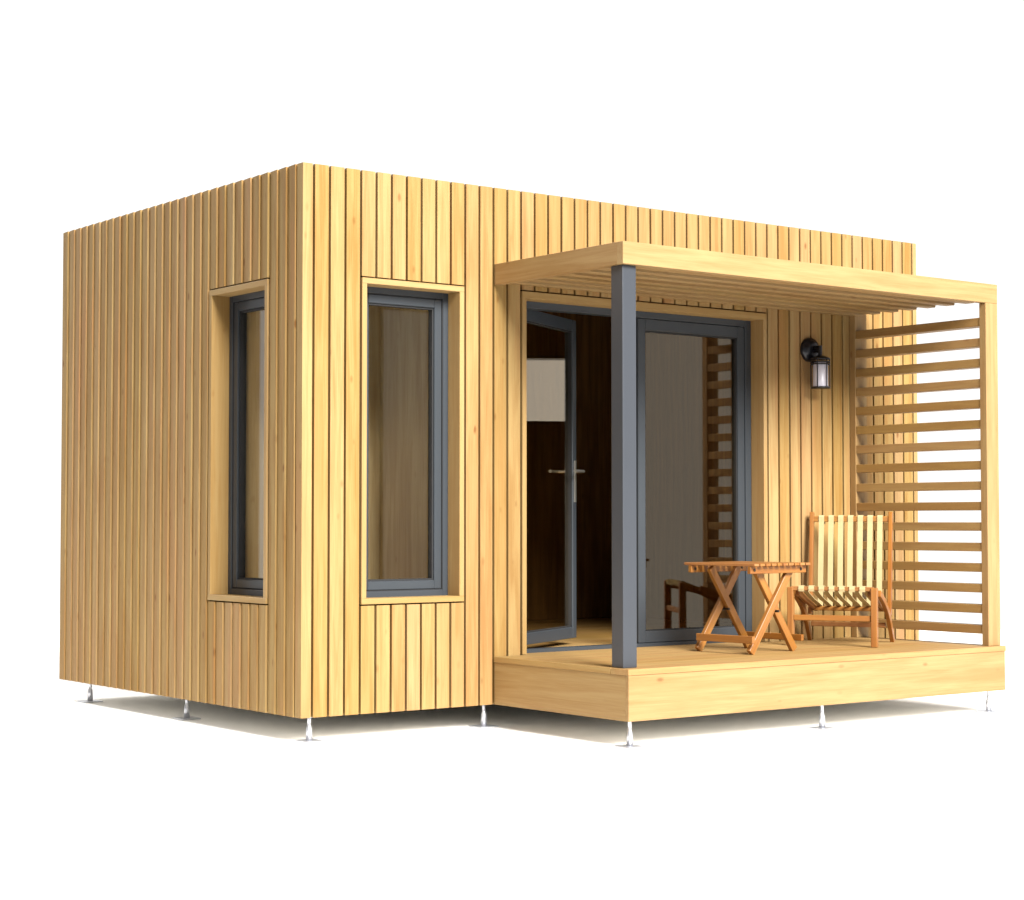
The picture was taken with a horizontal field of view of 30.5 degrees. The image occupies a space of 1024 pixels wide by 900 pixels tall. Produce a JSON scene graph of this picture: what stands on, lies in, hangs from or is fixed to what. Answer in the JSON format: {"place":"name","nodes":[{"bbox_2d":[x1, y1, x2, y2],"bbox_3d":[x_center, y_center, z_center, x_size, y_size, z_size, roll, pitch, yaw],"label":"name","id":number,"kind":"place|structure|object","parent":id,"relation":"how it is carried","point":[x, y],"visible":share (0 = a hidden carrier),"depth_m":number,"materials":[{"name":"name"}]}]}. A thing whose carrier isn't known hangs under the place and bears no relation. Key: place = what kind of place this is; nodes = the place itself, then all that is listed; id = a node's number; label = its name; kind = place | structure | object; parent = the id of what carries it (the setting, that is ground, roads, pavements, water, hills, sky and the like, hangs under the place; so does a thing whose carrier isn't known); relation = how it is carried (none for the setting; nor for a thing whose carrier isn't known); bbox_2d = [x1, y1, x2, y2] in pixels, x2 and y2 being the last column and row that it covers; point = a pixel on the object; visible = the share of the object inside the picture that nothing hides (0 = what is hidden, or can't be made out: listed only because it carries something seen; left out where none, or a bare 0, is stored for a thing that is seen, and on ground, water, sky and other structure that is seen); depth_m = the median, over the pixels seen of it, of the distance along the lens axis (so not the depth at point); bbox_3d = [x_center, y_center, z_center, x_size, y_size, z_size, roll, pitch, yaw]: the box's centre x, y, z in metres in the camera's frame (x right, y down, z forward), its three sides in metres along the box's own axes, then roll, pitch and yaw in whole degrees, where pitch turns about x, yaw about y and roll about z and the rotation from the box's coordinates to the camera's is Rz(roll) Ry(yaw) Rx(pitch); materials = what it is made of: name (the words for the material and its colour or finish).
{"place":"outdoors","nodes":[
{"label":"outdoors","id":0,"kind":"place"},
{"bbox_2d":[0,615,1023,899],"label":"ground","id":1,"kind":"structure","parent":0,"point":[122,795],"depth_m":6.97,"materials":[{"name":"white"}]},
{"bbox_2d":[59,162,918,742],"bbox_3d":[-0.088,0.097,11.144,4.315,2.719,2.738,2,-3,-37],"label":"garden cabin","id":2,"kind":"object","parent":1,"relation":"on","point":[335,440],"visible":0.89,"depth_m":9.85,"materials":[{"name":"brown wood"}]},
{"bbox_2d":[207,279,269,603],"bbox_3d":[-1.291,-0.033,9.304,0.168,1.564,0.591,2,-3,-37],"label":"window","id":3,"kind":"structure","parent":2,"relation":"in","point":[229,307],"depth_m":9.48,"materials":[{"name":"beige wood"}]},
{"bbox_2d":[359,277,463,604],"bbox_3d":[-0.527,-0.037,9.204,0.601,1.564,0.168,2,-3,-37],"label":"window","id":4,"kind":"structure","parent":2,"relation":"in","point":[444,304],"depth_m":9.33,"materials":[{"name":"grey metal"}]},
{"bbox_2d":[527,310,584,644],"bbox_3d":[0.170,0.146,10.059,0.166,1.759,0.798,-1,-2,24],"label":"door","id":5,"kind":"structure","parent":2,"relation":"in","point":[536,318],"depth_m":10.36,"materials":[{"name":"grey metal"}]},
{"bbox_2d":[636,318,744,642],"bbox_3d":[0.986,0.173,10.404,0.798,1.758,0.050,2,-3,-37],"label":"door","id":6,"kind":"structure","parent":2,"relation":"in","point":[736,334],"depth_m":10.38,"materials":[{"name":"grey metal"}]},
{"bbox_2d":[800,338,830,388],"bbox_3d":[1.755,-0.499,10.754,0.140,0.297,0.148,2,-3,-37],"label":"wall lantern","id":7,"kind":"object","parent":2,"relation":"attached to","point":[811,350],"depth_m":10.73,"materials":[{"name":"black metal"}]},
{"bbox_2d":[494,241,1005,748],"bbox_3d":[1.295,0.241,9.807,2.715,2.330,1.052,2,-3,-37],"label":"covered porch","id":8,"kind":"object","parent":1,"relation":"on","point":[626,679],"visible":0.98,"depth_m":9.62,"materials":[{"name":"wood"}]},
{"bbox_2d":[684,561,809,654],"bbox_3d":[1.226,0.819,9.773,0.447,0.466,0.480,2,-3,-42],"label":"folding table","id":9,"kind":"object","parent":8,"relation":"on","point":[750,640],"visible":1,"depth_m":9.72,"materials":[{"name":"orange wood"}]},
{"bbox_2d":[787,512,894,647],"bbox_3d":[1.828,0.709,10.393,0.490,0.735,0.552,-1,-2,22],"label":"lounge chair","id":10,"kind":"object","parent":8,"relation":"on","point":[876,602],"visible":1,"depth_m":10.54,"materials":[{"name":"beige wood"}]},
{"bbox_2d":[0,0,1023,630],"label":"sky","id":11,"kind":"structure","parent":0,"point":[893,120],"materials":[{"name":"white"}]}
]}

